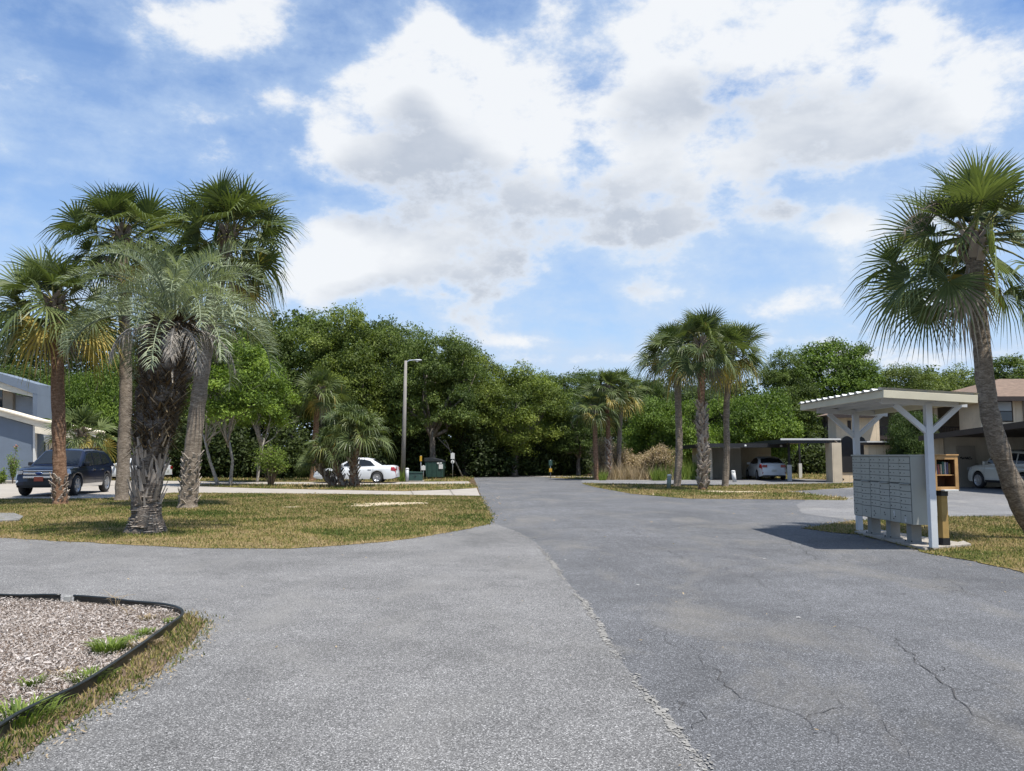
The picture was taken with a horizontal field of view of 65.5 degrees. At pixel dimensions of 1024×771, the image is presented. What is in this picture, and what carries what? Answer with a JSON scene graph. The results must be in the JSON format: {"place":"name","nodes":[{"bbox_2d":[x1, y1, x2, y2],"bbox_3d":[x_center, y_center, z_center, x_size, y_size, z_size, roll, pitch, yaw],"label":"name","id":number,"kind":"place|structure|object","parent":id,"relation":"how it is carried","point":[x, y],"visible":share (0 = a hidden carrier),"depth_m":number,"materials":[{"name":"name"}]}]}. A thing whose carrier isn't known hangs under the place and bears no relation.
{"place":"outdoors","nodes":[
{"label":"outdoors","id":0,"kind":"place"},
{"bbox_2d":[0,596,179,721],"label":"mulch bed","id":1,"kind":"object","parent":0,"point":[51,660],"visible":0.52,"depth_m":6.88,"materials":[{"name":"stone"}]},
{"bbox_2d":[16,671,46,689],"bbox_3d":[-3.278,2.020,5.413,0.285,0.074,0.225,4,-7,-41],"label":"weed tuft","id":2,"kind":"object","parent":1,"relation":"on","point":[28,683],"visible":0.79,"depth_m":5.43,"materials":[{"name":"green plant"}]},
{"bbox_2d":[0,690,73,729],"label":"weed tuft","id":3,"kind":"object","parent":1,"relation":"on","point":[13,710],"visible":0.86,"depth_m":4.83,"materials":[{"name":"green plant"}]},
{"bbox_2d":[47,666,78,679],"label":"weed tuft","id":4,"kind":"object","parent":1,"relation":"on","point":[59,674],"visible":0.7,"depth_m":5.73,"materials":[{"name":"beige plant"}]},
{"bbox_2d":[0,594,183,738],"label":"bed edging","id":5,"kind":"object","parent":1,"relation":"on","point":[91,680],"visible":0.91,"depth_m":6.31,"materials":[{"name":"black plastic"}]},
{"bbox_2d":[59,663,124,684],"bbox_3d":[-2.975,2.042,5.614,0.399,0.066,0.437,0,-5,0],"label":"weed tuft","id":6,"kind":"object","parent":1,"relation":"on","point":[88,671],"visible":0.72,"depth_m":5.64,"materials":[{"name":"green plant"}]},
{"bbox_2d":[81,634,139,655],"bbox_3d":[-3.225,2.092,6.420,0.509,0.107,0.460,0,-5,0],"label":"weed tuft","id":7,"kind":"object","parent":1,"relation":"on","point":[111,645],"visible":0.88,"depth_m":6.41,"materials":[{"name":"green plant"}]},
{"bbox_2d":[0,608,223,770],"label":"weeds","id":8,"kind":"object","parent":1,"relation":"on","point":[186,626],"visible":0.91,"depth_m":5.40,"materials":[{"name":"green plant"}]},
{"bbox_2d":[99,590,135,615],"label":"dry stalks","id":9,"kind":"object","parent":1,"relation":"on","point":[124,609],"visible":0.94,"depth_m":8.23,"materials":[{"name":"beige plant"}]},
{"bbox_2d":[126,636,164,648],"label":"weed tuft","id":10,"kind":"object","parent":1,"relation":"on","point":[143,639],"visible":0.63,"depth_m":6.65,"materials":[{"name":"beige plant"}]},
{"bbox_2d":[133,627,158,636],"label":"weed tuft","id":11,"kind":"object","parent":1,"relation":"on","point":[145,631],"visible":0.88,"depth_m":7.04,"materials":[{"name":"green plant"}]},
{"bbox_2d":[0,480,479,498],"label":"driveway","id":12,"kind":"structure","parent":0,"point":[9,489],"depth_m":35.66,"materials":[{"name":"concrete"}]},
{"bbox_2d":[0,467,8,483],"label":"shrub","id":13,"kind":"object","parent":12,"relation":"on","point":[3,476],"visible":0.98,"depth_m":43.69,"materials":[{"name":"green plant"}]},
{"bbox_2d":[4,445,22,483],"bbox_3d":[-27.761,4.378,44.411,0.688,2.191,1.105,0,-5,0],"label":"rose bush","id":14,"kind":"object","parent":12,"relation":"on","point":[13,464],"visible":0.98,"depth_m":44.21,"materials":[{"name":"green plant"}]},
{"bbox_2d":[0,372,104,479],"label":"grey house","id":15,"kind":"structure","parent":12,"relation":"on","point":[21,428],"depth_m":46.04,"materials":[{"name":"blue paint"}]},
{"bbox_2d":[16,448,113,495],"bbox_3d":[-18.247,3.503,32.698,2.349,1.867,5.080,1,-5,-7],"label":"parked suv","id":16,"kind":"object","parent":12,"relation":"on","point":[89,467],"visible":0.81,"depth_m":31.80,"materials":[{"name":"blue paint"}]},
{"bbox_2d":[39,404,117,467],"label":"palm tree","id":17,"kind":"object","parent":12,"relation":"on","point":[82,420],"visible":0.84,"depth_m":40.74,"materials":[{"name":"green plant"}]},
{"bbox_2d":[111,458,172,478],"bbox_3d":[-24.428,5.345,51.230,4.632,1.413,2.014,0,-5,0],"label":"parked car","id":18,"kind":"object","parent":12,"relation":"on","point":[168,472],"visible":0.12,"depth_m":50.72,"materials":[{"name":"white paint"}]},
{"bbox_2d":[313,457,399,482],"bbox_3d":[-8.924,4.870,45.951,4.726,1.442,2.055,0,-5,0],"label":"parked car","id":19,"kind":"object","parent":12,"relation":"on","point":[375,471],"visible":0.56,"depth_m":45.13,"materials":[{"name":"white paint"}]},
{"bbox_2d":[0,492,497,548],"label":"lawn","id":20,"kind":"structure","parent":0,"point":[269,541],"depth_m":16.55,"materials":[{"name":"green plant"}]},
{"bbox_2d":[0,513,22,521],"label":"utility slab","id":21,"kind":"structure","parent":20,"relation":"on","point":[12,516],"depth_m":19.79,"materials":[{"name":"grey concrete"}]},
{"bbox_2d":[0,240,129,503],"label":"palm tree","id":22,"kind":"object","parent":20,"relation":"on","point":[48,271],"visible":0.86,"depth_m":25.92,"materials":[{"name":"green plant"}]},
{"bbox_2d":[34,180,179,500],"bbox_3d":[-14.009,-1.651,28.148,4.975,11.448,5.176,0,-5,0],"label":"palm tree","id":23,"kind":"object","parent":20,"relation":"on","point":[121,207],"visible":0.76,"depth_m":27.87,"materials":[{"name":"green plant"}]},
{"bbox_2d":[55,237,282,533],"bbox_3d":[-7.219,-0.051,16.626,4.728,6.253,4.521,0,-5,0],"label":"feather palm","id":24,"kind":"object","parent":20,"relation":"on","point":[168,348],"visible":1,"depth_m":16.26,"materials":[{"name":"green plant"}]},
{"bbox_2d":[133,168,305,507],"bbox_3d":[-8.750,-1.550,24.448,5.393,10.627,4.858,0,-5,0],"label":"palm tree","id":25,"kind":"object","parent":20,"relation":"on","point":[222,202],"visible":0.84,"depth_m":24.14,"materials":[{"name":"green plant"}]},
{"bbox_2d":[111,476,473,481],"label":"verge","id":26,"kind":"structure","parent":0,"point":[309,481],"depth_m":49.48,"materials":[{"name":"green plant"}]},
{"bbox_2d":[290,366,353,480],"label":"palm tree","id":27,"kind":"object","parent":26,"relation":"on","point":[316,379],"visible":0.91,"depth_m":48.84,"materials":[{"name":"green plant"}]},
{"bbox_2d":[401,359,421,472],"bbox_3d":[-6.257,2.122,49.503,1.270,7.566,0.300,0,-5,0],"label":"street lamp","id":28,"kind":"object","parent":26,"relation":"on","point":[403,454],"visible":0.94,"depth_m":49.41,"materials":[{"name":"metal"}]},
{"bbox_2d":[409,471,423,481],"bbox_3d":[-5.805,5.486,48.005,1.000,0.600,0.720,0,-5,-3],"label":"utility box","id":29,"kind":"object","parent":26,"relation":"on","point":[416,476],"visible":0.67,"depth_m":47.70,"materials":[{"name":"green metal"}]},
{"bbox_2d":[424,458,445,478],"bbox_3d":[-5.141,5.542,53.368,1.355,1.420,1.385,0,-5,0],"label":"dumpster","id":30,"kind":"object","parent":26,"relation":"on","point":[435,467],"visible":0.87,"depth_m":52.72,"materials":[{"name":"green metal"}]},
{"bbox_2d":[178,482,479,490],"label":"verge","id":31,"kind":"structure","parent":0,"point":[442,488],"depth_m":38.87,"materials":[{"name":"green plant"}]},
{"bbox_2d":[181,330,286,485],"bbox_3d":[-15.050,1.212,41.386,6.353,8.077,6.274,0,-5,-6],"label":"tree","id":32,"kind":"object","parent":31,"relation":"on","point":[239,405],"visible":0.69,"depth_m":40.87,"materials":[{"name":"green plant"}]},
{"bbox_2d":[220,353,304,481],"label":"tree","id":33,"kind":"object","parent":31,"relation":"on","point":[275,387],"visible":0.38,"depth_m":46.77,"materials":[{"name":"green plant"}]},
{"bbox_2d":[249,440,291,485],"bbox_3d":[-12.485,4.017,41.334,2.254,2.390,2.070,0,-5,0],"label":"bush","id":34,"kind":"object","parent":31,"relation":"on","point":[272,463],"visible":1,"depth_m":41.09,"materials":[{"name":"green plant"}]},
{"bbox_2d":[294,400,397,486],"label":"shrub palm","id":35,"kind":"object","parent":31,"relation":"on","point":[357,420],"visible":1,"depth_m":39.57,"materials":[{"name":"green plant"}]},
{"bbox_2d":[0,524,707,770],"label":"side road","id":36,"kind":"structure","parent":0,"point":[443,655],"depth_m":5.99,"materials":[{"name":"grey asphalt"}]},
{"bbox_2d":[0,614,205,767],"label":"grass strip","id":37,"kind":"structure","parent":36,"relation":"on","point":[74,711],"depth_m":5.22,"materials":[{"name":"plant"}]},
{"bbox_2d":[512,530,713,770],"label":"road seam","id":38,"kind":"object","parent":36,"relation":"on","point":[671,724],"visible":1,"depth_m":5.23,"materials":[{"name":"grey asphalt"}]},
{"bbox_2d":[22,473,825,498],"bbox_3d":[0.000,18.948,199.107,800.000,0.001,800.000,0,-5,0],"label":"ground","id":39,"kind":"structure","parent":0,"point":[472,480],"depth_m":48.06,"materials":[{"name":"green plant"}]},
{"bbox_2d":[0,361,69,400],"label":"oak tree","id":40,"kind":"object","parent":39,"relation":"on","point":[18,373],"visible":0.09,"depth_m":60.88,"materials":[{"name":"green plant"}]},
{"bbox_2d":[38,364,119,452],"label":"oak tree","id":41,"kind":"object","parent":39,"relation":"on","point":[81,392],"visible":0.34,"depth_m":55.24,"materials":[{"name":"green plant"}]},
{"bbox_2d":[82,348,182,432],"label":"oak tree","id":42,"kind":"object","parent":39,"relation":"on","point":[112,363],"visible":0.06,"depth_m":60.79,"materials":[{"name":"green plant"}]},
{"bbox_2d":[179,329,277,428],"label":"oak tree","id":43,"kind":"object","parent":39,"relation":"on","point":[187,409],"visible":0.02,"depth_m":62.05,"materials":[{"name":"green plant"}]},
{"bbox_2d":[219,307,351,454],"bbox_3d":[-16.498,0.280,60.116,10.731,13.193,11.778,-3,-6,29],"label":"oak tree","id":44,"kind":"object","parent":39,"relation":"on","point":[287,341],"visible":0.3,"depth_m":58.26,"materials":[{"name":"green plant"}]},
{"bbox_2d":[289,298,406,430],"bbox_3d":[-11.754,0.132,57.154,8.565,12.958,8.624,1,-5,-11],"label":"oak tree","id":45,"kind":"object","parent":39,"relation":"on","point":[328,345],"visible":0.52,"depth_m":55.87,"materials":[{"name":"green plant"}]},
{"bbox_2d":[334,314,437,438],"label":"oak tree","id":46,"kind":"object","parent":39,"relation":"on","point":[396,333],"visible":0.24,"depth_m":58.43,"materials":[{"name":"green plant"}]},
{"bbox_2d":[374,326,493,477],"bbox_3d":[-5.691,1.181,56.115,8.794,10.681,8.012,-3,-6,32],"label":"oak tree","id":47,"kind":"object","parent":39,"relation":"on","point":[463,394],"visible":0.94,"depth_m":54.83,"materials":[{"name":"green plant"}]},
{"bbox_2d":[416,339,516,475],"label":"oak tree","id":48,"kind":"object","parent":39,"relation":"on","point":[481,388],"visible":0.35,"depth_m":58.00,"materials":[{"name":"green plant"}]},
{"bbox_2d":[109,412,827,478],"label":"undergrowth","id":49,"kind":"object","parent":39,"relation":"on","point":[483,461],"visible":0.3,"depth_m":56.52,"materials":[{"name":"green plant"}]},
{"bbox_2d":[0,301,1002,473],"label":"distant wood","id":50,"kind":"object","parent":39,"relation":"on","point":[74,370],"visible":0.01,"depth_m":71.63,"materials":[{"name":"green plant"}]},
{"bbox_2d":[451,359,575,475],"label":"oak tree","id":51,"kind":"object","parent":39,"relation":"on","point":[546,403],"visible":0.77,"depth_m":58.45,"materials":[{"name":"green plant"}]},
{"bbox_2d":[517,369,599,428],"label":"oak tree","id":52,"kind":"object","parent":39,"relation":"on","point":[572,391],"visible":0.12,"depth_m":77.57,"materials":[{"name":"green plant"}]},
{"bbox_2d":[540,395,616,475],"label":"oak tree","id":53,"kind":"object","parent":39,"relation":"on","point":[583,435],"visible":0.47,"depth_m":60.71,"materials":[{"name":"green plant"}]},
{"bbox_2d":[563,366,625,438],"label":"oak tree","id":54,"kind":"object","parent":39,"relation":"on","point":[581,376],"visible":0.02,"depth_m":81.83,"materials":[{"name":"green plant"}]},
{"bbox_2d":[604,373,683,441],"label":"oak tree","id":55,"kind":"object","parent":39,"relation":"on","point":[657,392],"visible":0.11,"depth_m":77.76,"materials":[{"name":"green plant"}]},
{"bbox_2d":[622,395,722,463],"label":"oak tree","id":56,"kind":"object","parent":39,"relation":"on","point":[651,427],"visible":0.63,"depth_m":60.54,"materials":[{"name":"green plant"}]},
{"bbox_2d":[662,379,735,431],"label":"oak tree","id":57,"kind":"object","parent":39,"relation":"on","point":[688,392],"visible":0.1,"depth_m":74.98,"materials":[{"name":"green plant"}]},
{"bbox_2d":[751,346,827,469],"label":"oak tree","id":58,"kind":"object","parent":39,"relation":"on","point":[785,376],"visible":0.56,"depth_m":68.93,"materials":[{"name":"green plant"}]},
{"bbox_2d":[784,336,875,437],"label":"oak tree","id":59,"kind":"object","parent":39,"relation":"on","point":[818,359],"visible":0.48,"depth_m":70.59,"materials":[{"name":"green plant"}]},
{"bbox_2d":[828,340,888,395],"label":"oak tree","id":60,"kind":"object","parent":39,"relation":"on","point":[860,364],"visible":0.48,"depth_m":69.28,"materials":[{"name":"green plant"}]},
{"bbox_2d":[875,362,945,389],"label":"oak tree","id":61,"kind":"object","parent":39,"relation":"on","point":[922,381],"visible":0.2,"depth_m":68.62,"materials":[{"name":"green plant"}]},
{"bbox_2d":[819,379,1023,481],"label":"apartment building","id":62,"kind":"structure","parent":39,"relation":"on","point":[1010,394],"depth_m":46.91,"materials":[{"name":"beige paint"}]},
{"bbox_2d":[998,401,1012,421],"bbox_3d":[28.436,1.488,46.009,0.903,1.204,0.130,0,-5,0],"label":"window","id":63,"kind":"structure","parent":62,"relation":"in","point":[1005,407],"depth_m":45.95,"materials":[{"name":"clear glass"}]},
{"bbox_2d":[914,362,975,390],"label":"oak tree","id":64,"kind":"object","parent":39,"relation":"on","point":[954,380],"visible":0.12,"depth_m":71.23,"materials":[{"name":"green plant"}]},
{"bbox_2d":[969,353,1023,382],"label":"oak tree","id":65,"kind":"object","parent":39,"relation":"on","point":[1017,364],"visible":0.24,"depth_m":75.41,"materials":[{"name":"green plant"}]},
{"bbox_2d":[0,0,1023,440],"label":"sky","id":66,"kind":"structure","parent":0,"point":[553,184],"materials":[{"name":"blue"}]},
{"bbox_2d":[549,475,593,478],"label":"grass","id":67,"kind":"structure","parent":0,"point":[575,477],"depth_m":55.68,"materials":[{"name":"green plant"}]},
{"bbox_2d":[581,479,851,484],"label":"lane","id":68,"kind":"structure","parent":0,"point":[745,481],"depth_m":47.70,"materials":[{"name":"concrete"}]},
{"bbox_2d":[646,464,667,480],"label":"tall weeds","id":69,"kind":"object","parent":68,"relation":"on","point":[656,475],"visible":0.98,"depth_m":49.43,"materials":[{"name":"green plant"}]},
{"bbox_2d":[634,440,683,471],"bbox_3d":[9.580,4.851,51.788,3.298,2.551,2.284,0,-5,0],"label":"bush","id":70,"kind":"object","parent":68,"relation":"on","point":[658,456],"visible":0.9,"depth_m":51.47,"materials":[{"name":"beige plant"}]},
{"bbox_2d":[746,456,785,479],"bbox_3d":[16.549,5.370,52.029,2.074,1.502,4.426,0,-5,4],"label":"parked car","id":71,"kind":"object","parent":68,"relation":"on","point":[758,467],"visible":1,"depth_m":50.38,"materials":[{"name":"white paint"}]},
{"bbox_2d":[748,440,842,481],"bbox_3d":[18.044,4.789,51.178,3.822,2.540,10.200,0,-5,0],"label":"carport","id":72,"kind":"object","parent":68,"relation":"on","point":[833,452],"visible":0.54,"depth_m":46.53,"materials":[{"name":"beige stucco"},{"name":"white painted metal"}]},
{"bbox_2d":[780,438,840,439],"bbox_3d":[17.432,3.138,46.511,3.516,0.100,0.055,0,-5,0],"label":"roof edge strip","id":73,"kind":"object","parent":72,"relation":"attached to","point":[810,438],"visible":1,"depth_m":46.49,"materials":[{"name":"white metal"}]},
{"bbox_2d":[582,482,852,499],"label":"lawn","id":74,"kind":"structure","parent":0,"point":[732,493],"depth_m":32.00,"materials":[{"name":"green plant"}]},
{"bbox_2d":[566,387,623,479],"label":"palm tree","id":75,"kind":"object","parent":74,"relation":"on","point":[594,417],"visible":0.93,"depth_m":50.69,"materials":[{"name":"green plant"}]},
{"bbox_2d":[630,319,712,485],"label":"palm tree","id":76,"kind":"object","parent":74,"relation":"on","point":[652,352],"visible":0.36,"depth_m":40.42,"materials":[{"name":"green plant"}]},
{"bbox_2d":[652,304,756,489],"bbox_3d":[8.830,0.531,36.928,4.660,8.632,5.094,0,-5,0],"label":"palm tree","id":77,"kind":"object","parent":74,"relation":"on","point":[694,326],"visible":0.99,"depth_m":36.52,"materials":[{"name":"green plant"}]},
{"bbox_2d":[692,319,771,485],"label":"palm tree","id":78,"kind":"object","parent":74,"relation":"on","point":[751,366],"visible":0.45,"depth_m":40.29,"materials":[{"name":"green plant"}]},
{"bbox_2d":[474,477,1023,770],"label":"road","id":79,"kind":"structure","parent":0,"point":[781,653],"depth_m":7.44,"materials":[{"name":"grey asphalt"}]},
{"bbox_2d":[1,490,1017,765],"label":"fallen leaves","id":80,"kind":"object","parent":79,"relation":"on","point":[277,646],"visible":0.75,"depth_m":6.01,"materials":[{"name":"brown plant"}]},
{"bbox_2d":[562,507,1012,760],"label":"road cracks","id":81,"kind":"object","parent":79,"relation":"on","point":[953,690],"visible":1,"depth_m":5.74,"materials":[{"name":"grey asphalt"}]},
{"bbox_2d":[742,472,825,478],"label":"verge","id":82,"kind":"structure","parent":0,"point":[795,477],"depth_m":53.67,"materials":[{"name":"green plant"}]},
{"bbox_2d":[683,443,786,479],"bbox_3d":[15.160,5.070,53.137,6.092,2.320,6.847,0,-5,0],"label":"carport","id":83,"kind":"object","parent":82,"relation":"on","point":[742,455],"visible":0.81,"depth_m":53.17,"materials":[{"name":"beige"}]},
{"bbox_2d":[707,386,810,461],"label":"oak tree","id":84,"kind":"object","parent":82,"relation":"on","point":[760,418],"visible":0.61,"depth_m":61.71,"materials":[{"name":"green plant"}]},
{"bbox_2d":[796,487,1012,519],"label":"parking lot","id":85,"kind":"structure","parent":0,"point":[969,501],"depth_m":25.66,"materials":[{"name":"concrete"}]},
{"bbox_2d":[883,410,938,454],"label":"tree","id":86,"kind":"object","parent":85,"relation":"on","point":[904,433],"visible":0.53,"depth_m":42.78,"materials":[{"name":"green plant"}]},
{"bbox_2d":[918,421,1023,486],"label":"carport","id":87,"kind":"object","parent":85,"relation":"on","point":[969,447],"visible":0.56,"depth_m":39.69,"materials":[{"name":"beige paint"}]},
{"bbox_2d":[956,446,975,486],"bbox_3d":[22.629,4.021,39.658,0.929,2.030,0.085,0,-5,0],"label":"door","id":88,"kind":"structure","parent":87,"relation":"in","point":[966,458],"depth_m":39.65,"materials":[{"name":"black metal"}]},
{"bbox_2d":[967,450,1023,487],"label":"parked suv","id":89,"kind":"object","parent":85,"relation":"on","point":[980,476],"visible":0.57,"depth_m":37.33,"materials":[{"name":"white paint"}]},
{"bbox_2d":[805,514,1023,571],"bbox_3d":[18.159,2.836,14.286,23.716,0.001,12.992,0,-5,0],"label":"lawn","id":90,"kind":"structure","parent":0,"point":[995,554],"depth_m":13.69,"materials":[{"name":"green plant"}]},
{"bbox_2d":[855,530,970,549],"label":"concrete slab","id":91,"kind":"structure","parent":90,"relation":"on","point":[954,544],"depth_m":14.26,"materials":[{"name":"grey concrete"}]},
{"bbox_2d":[851,455,882,533],"bbox_3d":[7.103,2.141,15.713,0.474,1.550,0.752,0,-5,-2],"label":"mailbox unit","id":92,"kind":"object","parent":91,"relation":"on","point":[861,484],"visible":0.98,"depth_m":15.64,"materials":[{"name":"grey metal"}]},
{"bbox_2d":[868,455,902,538],"bbox_3d":[7.103,2.074,14.936,0.474,1.550,0.752,0,-5,-2],"label":"mailbox unit","id":93,"kind":"object","parent":91,"relation":"on","point":[880,487],"visible":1,"depth_m":14.87,"materials":[{"name":"grey metal"}]},
{"bbox_2d":[799,387,978,547],"bbox_3d":[6.931,1.509,14.790,1.822,2.650,3.770,0,-5,0],"label":"mailbox shelter","id":94,"kind":"object","parent":91,"relation":"on","point":[879,403],"visible":1,"depth_m":13.48,"materials":[{"name":"white wood"}]},
{"bbox_2d":[887,455,927,542],"bbox_3d":[7.103,2.006,14.159,0.474,1.550,0.752,0,-5,-2],"label":"mailbox unit","id":95,"kind":"object","parent":91,"relation":"on","point":[908,493],"visible":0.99,"depth_m":13.94,"materials":[{"name":"grey metal"}]},
{"bbox_2d":[918,454,958,544],"bbox_3d":[7.433,1.969,13.764,0.504,1.555,0.450,1,-5,-10],"label":"book box","id":96,"kind":"object","parent":91,"relation":"on","point":[945,483],"visible":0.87,"depth_m":13.72,"materials":[{"name":"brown wood"}]},
{"bbox_2d":[843,144,1023,531],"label":"palm tree","id":97,"kind":"object","parent":90,"relation":"on","point":[972,195],"visible":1,"depth_m":15.39,"materials":[{"name":"green plant"}]},
{"label":"verge","id":98,"kind":"structure","parent":0,"visible":0},
{"bbox_2d":[580,433,618,471],"bbox_3d":[5.974,4.641,52.797,2.132,3.129,2.334,5,-7,-44],"label":"bush","id":99,"kind":"object","parent":98,"relation":"on","point":[601,451],"visible":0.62,"depth_m":52.56,"materials":[{"name":"plant"}]},
{"bbox_2d":[576,368,636,476],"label":"palm tree","id":100,"kind":"object","parent":98,"relation":"on","point":[610,378],"visible":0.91,"depth_m":51.19,"materials":[{"name":"green plant"}]},
{"bbox_2d":[612,440,633,468],"bbox_3d":[6.997,4.979,53.812,2.993,2.640,2.266,0,-5,0],"label":"bush","id":101,"kind":"object","parent":98,"relation":"on","point":[622,455],"visible":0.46,"depth_m":53.54,"materials":[{"name":"beige plant"}]},
{"bbox_2d":[598,365,651,474],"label":"palm tree","id":102,"kind":"object","parent":98,"relation":"on","point":[634,403],"visible":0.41,"depth_m":52.66,"materials":[{"name":"green plant"}]},
{"bbox_2d":[616,452,645,470],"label":"bush","id":103,"kind":"object","parent":98,"relation":"on","point":[634,459],"visible":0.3,"depth_m":53.33,"materials":[{"name":"beige plant"}]},
{"bbox_2d":[589,450,682,479],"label":"tall weeds","id":104,"kind":"object","parent":98,"relation":"on","point":[629,473],"visible":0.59,"depth_m":51.03,"materials":[{"name":"beige plant"}]},
{"bbox_2d":[655,453,714,479],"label":"tall weeds","id":105,"kind":"object","parent":98,"relation":"on","point":[688,472],"visible":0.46,"depth_m":51.05,"materials":[{"name":"plant"}]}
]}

